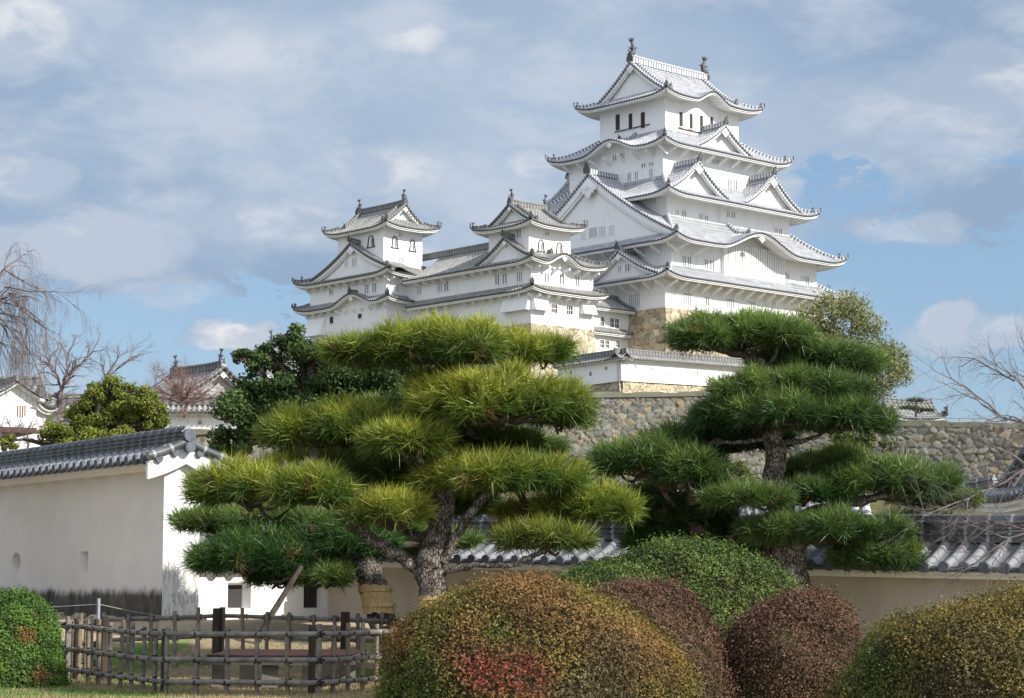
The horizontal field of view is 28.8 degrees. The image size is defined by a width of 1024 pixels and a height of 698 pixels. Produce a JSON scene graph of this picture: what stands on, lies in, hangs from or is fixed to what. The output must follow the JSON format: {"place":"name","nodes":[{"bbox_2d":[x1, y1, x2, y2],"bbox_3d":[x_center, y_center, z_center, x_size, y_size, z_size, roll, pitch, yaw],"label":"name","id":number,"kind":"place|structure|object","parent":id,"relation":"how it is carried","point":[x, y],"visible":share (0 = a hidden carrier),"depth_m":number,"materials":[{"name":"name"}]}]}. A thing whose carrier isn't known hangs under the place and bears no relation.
{"place":"outdoors","nodes":[
{"label":"outdoors","id":0,"kind":"place"},
{"bbox_2d":[0,394,991,697],"bbox_3d":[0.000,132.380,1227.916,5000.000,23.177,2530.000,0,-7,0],"label":"ground","id":1,"kind":"structure","parent":0,"point":[252,624],"depth_m":36.17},
{"bbox_2d":[0,375,49,438],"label":"storehouse","id":2,"kind":"structure","parent":1,"relation":"on","point":[20,411],"depth_m":96.40,"materials":[{"name":"white paint"}]},
{"bbox_2d":[0,375,60,451],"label":"tiled building","id":3,"kind":"structure","parent":1,"relation":"on","point":[51,405],"depth_m":106.27,"materials":[{"name":"white paint"}]},
{"bbox_2d":[0,403,67,449],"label":"bare tree","id":4,"kind":"object","parent":1,"relation":"on","point":[22,425],"visible":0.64,"depth_m":92.06,"materials":[{"name":"brown plant"}]},
{"bbox_2d":[0,585,72,688],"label":"clipped shrub","id":5,"kind":"object","parent":1,"relation":"on","point":[31,651],"visible":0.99,"depth_m":29.28,"materials":[{"name":"green plant"}]},
{"bbox_2d":[0,242,102,420],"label":"bare tree","id":6,"kind":"object","parent":1,"relation":"on","point":[13,294],"visible":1,"depth_m":42.35,"materials":[{"name":"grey plant"}]},
{"bbox_2d":[56,612,65,616],"bbox_3d":[-9.674,5.680,42.621,0.286,0.141,0.241,0,-7,0],"label":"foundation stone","id":7,"kind":"object","parent":1,"relation":"on","point":[61,614],"visible":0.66,"depth_m":42.55,"materials":[{"name":"beige stone"}]},
{"bbox_2d":[8,322,119,421],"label":"bare tree","id":8,"kind":"object","parent":1,"relation":"on","point":[61,403],"visible":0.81,"depth_m":108.54,"materials":[{"name":"brown plant"}]},
{"bbox_2d":[72,613,86,617],"bbox_3d":[-9.035,5.581,41.721,0.307,0.154,0.251,0,-7,0],"label":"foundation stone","id":9,"kind":"object","parent":1,"relation":"on","point":[75,615],"visible":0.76,"depth_m":41.65,"materials":[{"name":"beige stone"}]},
{"bbox_2d":[0,374,170,451],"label":"evergreen tree","id":10,"kind":"object","parent":1,"relation":"on","point":[120,409],"visible":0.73,"depth_m":63.95,"materials":[{"name":"green plant"}]},
{"bbox_2d":[95,598,99,682],"bbox_3d":[-6.343,4.524,30.583,0.048,1.402,0.048,3,-7,-22],"label":"barrier pole","id":11,"kind":"object","parent":1,"relation":"on","point":[98,608],"visible":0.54,"depth_m":30.62,"materials":[{"name":"white metal"}]},
{"bbox_2d":[54,604,160,615],"bbox_3d":[-7.606,4.350,33.168,2.898,0.299,5.105,0,-7,0],"label":"cable","id":12,"kind":"object","parent":11,"relation":"attached to","point":[104,605],"visible":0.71,"depth_m":31.25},
{"bbox_2d":[0,425,226,621],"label":"plaster wall","id":13,"kind":"structure","parent":1,"relation":"on","point":[82,522],"depth_m":42.28,"materials":[{"name":"white paint"}]},
{"bbox_2d":[87,335,155,390],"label":"bare tree","id":14,"kind":"object","parent":1,"relation":"on","point":[112,367],"visible":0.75,"depth_m":118.60,"materials":[{"name":"brown plant"}]},
{"bbox_2d":[76,426,279,465],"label":"wall","id":15,"kind":"structure","parent":1,"relation":"on","point":[201,438],"depth_m":112.77,"materials":[{"name":"grey stone"}]},
{"bbox_2d":[52,396,256,428],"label":"plaster wall","id":16,"kind":"structure","parent":15,"relation":"on","point":[209,421],"depth_m":113.28,"materials":[{"name":"white paint"}]},
{"bbox_2d":[137,348,232,433],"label":"bare tree","id":17,"kind":"object","parent":1,"relation":"on","point":[180,397],"visible":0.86,"depth_m":106.27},
{"bbox_2d":[0,642,381,697],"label":"grass","id":18,"kind":"structure","parent":1,"relation":"on","point":[181,690],"depth_m":28.62,"materials":[{"name":"green plant"}]},
{"bbox_2d":[150,348,238,395],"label":"gate tower","id":19,"kind":"structure","parent":1,"relation":"on","point":[221,368],"depth_m":132.48,"materials":[{"name":"grey paint"}]},
{"bbox_2d":[61,607,409,694],"bbox_3d":[-4.292,4.693,31.168,5.544,1.233,6.797,0,-7,0],"label":"bamboo fence","id":20,"kind":"object","parent":1,"relation":"on","point":[313,635],"visible":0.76,"depth_m":29.19,"materials":[{"name":"brown wood"}]},
{"bbox_2d":[254,330,307,377],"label":"roofed turret","id":21,"kind":"object","parent":1,"relation":"on","point":[277,349],"visible":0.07,"depth_m":185.11,"materials":[{"name":"white paint"}]},
{"bbox_2d":[259,565,303,642],"bbox_3d":[-4.226,4.640,36.415,0.895,1.410,0.189,3,-7,-21],"label":"support pole","id":22,"kind":"object","parent":1,"relation":"on","point":[280,600],"visible":0.67,"depth_m":36.41,"materials":[{"name":"brown wood"}]},
{"bbox_2d":[201,649,366,687],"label":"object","id":23,"kind":"object","parent":1,"relation":"on","point":[269,671],"visible":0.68,"depth_m":30.28,"materials":[{"name":"stone"}]},
{"bbox_2d":[205,322,433,461],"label":"evergreen tree","id":24,"kind":"object","parent":1,"relation":"on","point":[244,402],"visible":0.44,"depth_m":77.79,"materials":[{"name":"green plant"}]},
{"bbox_2d":[161,501,492,637],"bbox_3d":[-3.543,4.125,37.781,6.454,3.070,3.370,0,-7,0],"label":"pine tree","id":25,"kind":"object","parent":1,"relation":"on","point":[256,547],"visible":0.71,"depth_m":37.15,"materials":[{"name":"green plant"}]},
{"bbox_2d":[291,189,441,381],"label":"castle turret","id":26,"kind":"object","parent":1,"relation":"on","point":[363,274],"visible":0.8,"depth_m":232.60,"materials":[{"name":"white paint"}]},
{"bbox_2d":[170,302,651,615],"bbox_3d":[-1.597,2.308,32.447,7.826,6.126,3.739,0,-7,0],"label":"pine tree","id":27,"kind":"object","parent":1,"relation":"on","point":[489,410],"visible":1,"depth_m":31.84,"materials":[{"name":"green plant"}]},
{"bbox_2d":[402,242,493,375],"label":"castle corridor","id":28,"kind":"object","parent":1,"relation":"on","point":[435,282],"visible":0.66,"depth_m":227.20,"materials":[{"name":"white paint"}]},
{"bbox_2d":[349,388,575,514],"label":"stone wall","id":29,"kind":"structure","parent":1,"relation":"on","point":[558,443],"depth_m":46.29,"materials":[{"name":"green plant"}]},
{"bbox_2d":[449,188,611,378],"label":"castle turret","id":30,"kind":"object","parent":1,"relation":"on","point":[526,265],"visible":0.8,"depth_m":218.23,"materials":[{"name":"white paint"}]},
{"bbox_2d":[364,564,705,697],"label":"clipped shrub","id":31,"kind":"object","parent":1,"relation":"on","point":[517,635],"visible":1,"depth_m":14.18,"materials":[{"name":"green plant"}]},
{"bbox_2d":[391,391,789,484],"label":"stone wall","id":32,"kind":"structure","parent":1,"relation":"on","point":[624,411],"depth_m":150.59,"materials":[{"name":"grey stone"}]},
{"bbox_2d":[198,514,1023,652],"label":"plaster wall","id":33,"kind":"structure","parent":1,"relation":"on","point":[872,595],"depth_m":34.60,"materials":[{"name":"white paint"}]},
{"bbox_2d":[553,348,748,392],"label":"plaster wall","id":34,"kind":"structure","parent":1,"relation":"on","point":[625,370],"depth_m":199.53,"materials":[{"name":"white paint"}]},
{"bbox_2d":[585,571,747,697],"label":"clipped shrub","id":35,"kind":"object","parent":1,"relation":"on","point":[681,619],"visible":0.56,"depth_m":15.76,"materials":[{"name":"brown plant"}]},
{"bbox_2d":[552,530,818,642],"bbox_3d":[1.712,3.046,21.712,4.179,2.149,2.466,0,-7,0],"label":"clipped shrub","id":36,"kind":"object","parent":1,"relation":"on","point":[726,583],"visible":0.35,"depth_m":21.39,"materials":[{"name":"green plant"}]},
{"bbox_2d":[530,38,852,371],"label":"castle keep","id":37,"kind":"structure","parent":1,"relation":"on","point":[672,191],"depth_m":236.55,"materials":[{"name":"white paint"}]},
{"bbox_2d":[588,429,898,488],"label":"stone wall","id":38,"kind":"structure","parent":1,"relation":"on","point":[870,441],"depth_m":119.74,"materials":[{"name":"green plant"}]},
{"bbox_2d":[579,301,975,589],"bbox_3d":[4.457,1.889,33.666,6.521,5.642,3.417,-2,-7,15],"label":"pine tree","id":39,"kind":"object","parent":1,"relation":"on","point":[782,388],"visible":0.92,"depth_m":33.30,"materials":[{"name":"green plant"}]},
{"bbox_2d":[720,581,869,697],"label":"clipped shrub","id":40,"kind":"object","parent":1,"relation":"on","point":[794,647],"visible":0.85,"depth_m":15.84,"materials":[{"name":"brown plant"}]},
{"bbox_2d":[722,490,905,513],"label":"gate building","id":41,"kind":"structure","parent":1,"relation":"on","point":[867,506],"depth_m":61.70,"materials":[{"name":"white paint"}]},
{"bbox_2d":[784,286,918,402],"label":"deciduous tree","id":42,"kind":"object","parent":1,"relation":"on","point":[861,322],"visible":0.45,"depth_m":172.38,"materials":[{"name":"green plant"}]},
{"bbox_2d":[790,419,1023,479],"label":"stone wall","id":43,"kind":"structure","parent":1,"relation":"on","point":[924,437],"depth_m":132.22,"materials":[{"name":"grey stone"}]},
{"bbox_2d":[901,417,1022,422],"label":"handrail","id":44,"kind":"object","parent":43,"relation":"on","point":[952,418],"visible":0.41,"depth_m":133.82,"materials":[{"name":"grey metal"}]},
{"bbox_2d":[880,397,948,419],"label":"distant house","id":45,"kind":"structure","parent":1,"relation":"on","point":[928,403],"depth_m":164.62,"materials":[{"name":"white paint"}]},
{"bbox_2d":[897,396,935,419],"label":"pine tree","id":46,"kind":"object","parent":1,"relation":"on","point":[915,408],"visible":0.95,"depth_m":150.43,"materials":[{"name":"green plant"}]},
{"bbox_2d":[814,577,1023,697],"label":"clipped shrub","id":47,"kind":"object","parent":1,"relation":"on","point":[978,652],"visible":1,"depth_m":13.52,"materials":[{"name":"green plant"}]},
{"bbox_2d":[874,450,990,513],"bbox_3d":[7.941,3.352,38.676,3.168,2.909,2.114,-3,-7,28],"label":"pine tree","id":48,"kind":"object","parent":1,"relation":"on","point":[907,504],"visible":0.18,"depth_m":38.55,"materials":[{"name":"green plant"}]},
{"bbox_2d":[877,314,1023,604],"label":"bare tree","id":49,"kind":"object","parent":1,"relation":"on","point":[1018,471],"visible":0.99,"depth_m":26.98,"materials":[{"name":"grey plant"}]},
{"bbox_2d":[956,441,1023,513],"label":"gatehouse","id":50,"kind":"object","parent":1,"relation":"on","point":[1015,488],"visible":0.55,"depth_m":57.26,"materials":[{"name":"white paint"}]},
{"bbox_2d":[0,0,1023,422],"label":"sky","id":51,"kind":"structure","parent":0,"point":[187,160],"materials":[{"name":"blue"}]},
{"bbox_2d":[593,295,635,351],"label":"castle passage","id":52,"kind":"object","parent":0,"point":[610,323],"visible":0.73,"depth_m":226.66,"materials":[{"name":"white paint"}]}
]}

